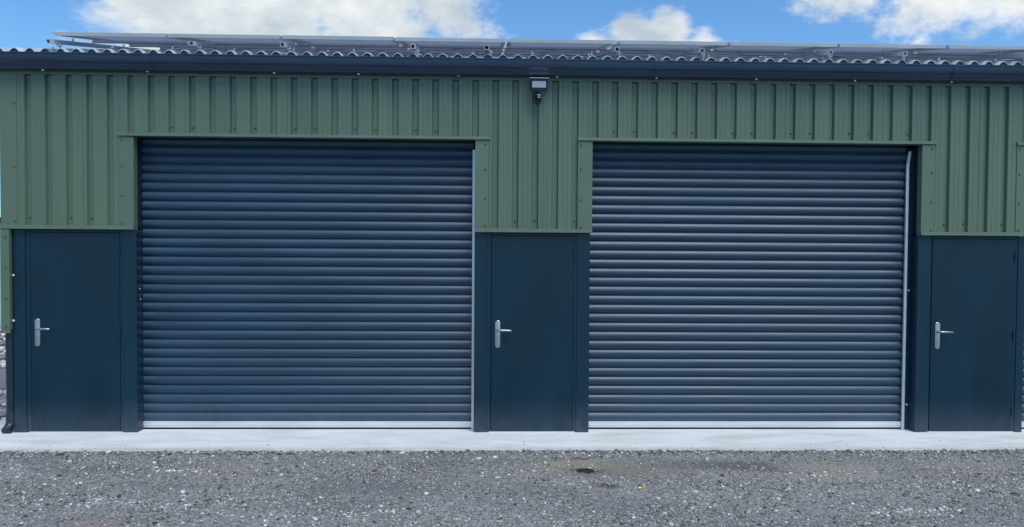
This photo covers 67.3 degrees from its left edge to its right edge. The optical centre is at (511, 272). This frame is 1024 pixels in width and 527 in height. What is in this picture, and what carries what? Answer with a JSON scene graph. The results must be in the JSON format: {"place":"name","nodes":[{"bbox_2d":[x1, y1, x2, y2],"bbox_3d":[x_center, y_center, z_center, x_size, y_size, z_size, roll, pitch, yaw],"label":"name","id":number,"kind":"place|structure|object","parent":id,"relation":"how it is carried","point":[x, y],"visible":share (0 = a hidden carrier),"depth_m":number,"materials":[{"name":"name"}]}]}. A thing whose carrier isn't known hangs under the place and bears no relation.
{"place":"outdoors","nodes":[
{"label":"outdoors","id":0,"kind":"place"},
{"bbox_2d":[0,217,0,326],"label":"shipping container","id":1,"kind":"object","parent":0,"point":[0,283],"depth_m":17.33,"materials":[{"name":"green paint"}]},
{"bbox_2d":[0,368,5,387],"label":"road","id":2,"kind":"structure","parent":0,"point":[3,378],"depth_m":11.24,"materials":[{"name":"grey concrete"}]},
{"bbox_2d":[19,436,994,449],"bbox_3d":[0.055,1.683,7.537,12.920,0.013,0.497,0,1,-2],"label":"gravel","id":3,"kind":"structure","parent":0,"point":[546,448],"depth_m":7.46,"materials":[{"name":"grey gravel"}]},
{"bbox_2d":[0,406,1023,526],"bbox_3d":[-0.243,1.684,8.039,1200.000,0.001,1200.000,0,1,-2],"label":"ground","id":4,"kind":"structure","parent":0,"point":[817,467],"depth_m":6.14,"materials":[{"name":"grey gravel"}]},
{"bbox_2d":[0,327,5,418],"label":"rubble","id":5,"kind":"object","parent":4,"relation":"on","point":[2,366],"visible":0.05,"depth_m":12.19,"materials":[{"name":"stone"}]},
{"bbox_2d":[0,45,1023,433],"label":"workshop building","id":6,"kind":"structure","parent":4,"relation":"on","point":[258,239],"depth_m":8.08,"materials":[{"name":"green metal"}]},
{"bbox_2d":[30,232,122,432],"bbox_3d":[-4.477,0.620,7.908,0.936,2.057,0.161,0,1,-2],"label":"door","id":7,"kind":"structure","parent":6,"relation":"in","point":[76,345],"depth_m":7.89,"materials":[{"name":"blue paint"}]},
{"bbox_2d":[489,236,574,432],"bbox_3d":[0.212,0.647,8.044,0.898,2.057,0.161,0,1,-2],"label":"door","id":8,"kind":"structure","parent":6,"relation":"in","point":[532,291],"depth_m":8.03,"materials":[{"name":"blue paint"}]},
{"bbox_2d":[46,38,1023,63],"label":"mounting frame","id":9,"kind":"object","parent":6,"relation":"on","point":[493,51],"visible":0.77,"depth_m":8.59,"materials":[{"name":"silver metal"}]},
{"bbox_2d":[52,32,196,44],"bbox_3d":[-4.028,-2.558,8.443,1.100,0.036,1.640,0,14,-2],"label":"solar panel","id":10,"kind":"object","parent":9,"relation":"attached to","point":[125,36],"visible":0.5,"depth_m":7.72,"materials":[{"name":"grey glass"}]},
{"bbox_2d":[168,34,315,46],"bbox_3d":[-2.898,-2.552,8.475,1.100,0.036,1.640,0,14,-2],"label":"solar panel","id":11,"kind":"object","parent":9,"relation":"attached to","point":[236,38],"visible":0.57,"depth_m":7.74,"materials":[{"name":"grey glass"}]},
{"bbox_2d":[282,35,403,47],"bbox_3d":[-1.768,-2.547,8.508,1.100,0.038,1.640,0,14,-2],"label":"solar panel","id":12,"kind":"object","parent":9,"relation":"attached to","point":[344,39],"visible":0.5,"depth_m":7.95,"materials":[{"name":"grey glass"}]},
{"bbox_2d":[356,47,378,50],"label":"solar panel","id":13,"kind":"object","parent":9,"relation":"attached to","point":[367,50],"visible":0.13,"depth_m":10.70,"materials":[{"name":"black"}]},
{"bbox_2d":[396,37,504,49],"bbox_3d":[-0.640,-2.537,8.541,1.100,0.036,1.640,0,14,-2],"label":"solar panel","id":14,"kind":"object","parent":9,"relation":"attached to","point":[452,41],"visible":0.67,"depth_m":7.78,"materials":[{"name":"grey glass"}]},
{"bbox_2d":[503,49,586,53],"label":"solar panel","id":15,"kind":"object","parent":9,"relation":"attached to","point":[520,52],"visible":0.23,"depth_m":10.79,"materials":[{"name":"black"}]},
{"bbox_2d":[505,39,616,50],"bbox_3d":[0.490,-2.531,8.574,1.100,0.036,1.640,0,14,-2],"label":"solar panel","id":16,"kind":"object","parent":9,"relation":"attached to","point":[557,43],"visible":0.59,"depth_m":7.82,"materials":[{"name":"grey glass"}]},
{"bbox_2d":[598,40,727,51],"bbox_3d":[1.620,-2.525,8.606,1.100,0.036,1.640,0,14,-2],"label":"solar panel","id":17,"kind":"object","parent":9,"relation":"attached to","point":[662,44],"visible":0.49,"depth_m":8.03,"materials":[{"name":"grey glass"}]},
{"bbox_2d":[709,42,836,52],"bbox_3d":[2.749,-2.519,8.639,1.100,0.036,1.640,0,14,-2],"label":"solar panel","id":18,"kind":"object","parent":9,"relation":"attached to","point":[768,46],"visible":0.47,"depth_m":7.86,"materials":[{"name":"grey glass"}]},
{"bbox_2d":[789,43,945,54],"bbox_3d":[3.879,-2.513,8.671,1.100,0.038,1.640,0,14,-2],"label":"solar panel","id":19,"kind":"object","parent":9,"relation":"attached to","point":[877,47],"visible":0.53,"depth_m":7.90,"materials":[{"name":"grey glass"}]},
{"bbox_2d":[909,45,1023,55],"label":"solar panel","id":20,"kind":"object","parent":9,"relation":"attached to","point":[977,49],"visible":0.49,"depth_m":8.42,"materials":[{"name":"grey glass"}]},
{"bbox_2d":[529,77,547,104],"bbox_3d":[0.273,-1.859,7.872,0.200,0.251,0.189,0,1,-2],"label":"floodlight","id":21,"kind":"object","parent":6,"relation":"attached to","point":[538,84],"visible":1,"depth_m":7.81,"materials":[{"name":"black glass"}]},
{"bbox_2d":[927,239,1015,431],"bbox_3d":[4.881,0.674,8.180,0.927,2.057,0.161,0,1,-2],"label":"door","id":22,"kind":"structure","parent":6,"relation":"in","point":[972,334],"depth_m":8.16,"materials":[{"name":"blue paint"}]},
{"bbox_2d":[577,468,593,472],"bbox_3d":[0.641,1.722,6.687,0.154,0.026,0.142,0,1,-2],"label":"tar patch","id":23,"kind":"object","parent":4,"relation":"on","point":[584,470],"visible":1,"depth_m":6.66,"materials":[{"name":"black asphalt"}]},
{"bbox_2d":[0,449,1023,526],"bbox_3d":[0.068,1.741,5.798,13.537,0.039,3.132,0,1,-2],"label":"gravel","id":24,"kind":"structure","parent":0,"point":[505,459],"depth_m":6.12,"materials":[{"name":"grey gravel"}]},
{"bbox_2d":[0,417,1023,451],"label":"pavement","id":25,"kind":"structure","parent":0,"point":[296,440],"depth_m":7.71,"materials":[{"name":"concrete"}]},
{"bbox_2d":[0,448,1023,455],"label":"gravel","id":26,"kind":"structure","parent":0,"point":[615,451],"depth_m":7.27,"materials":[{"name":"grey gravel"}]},
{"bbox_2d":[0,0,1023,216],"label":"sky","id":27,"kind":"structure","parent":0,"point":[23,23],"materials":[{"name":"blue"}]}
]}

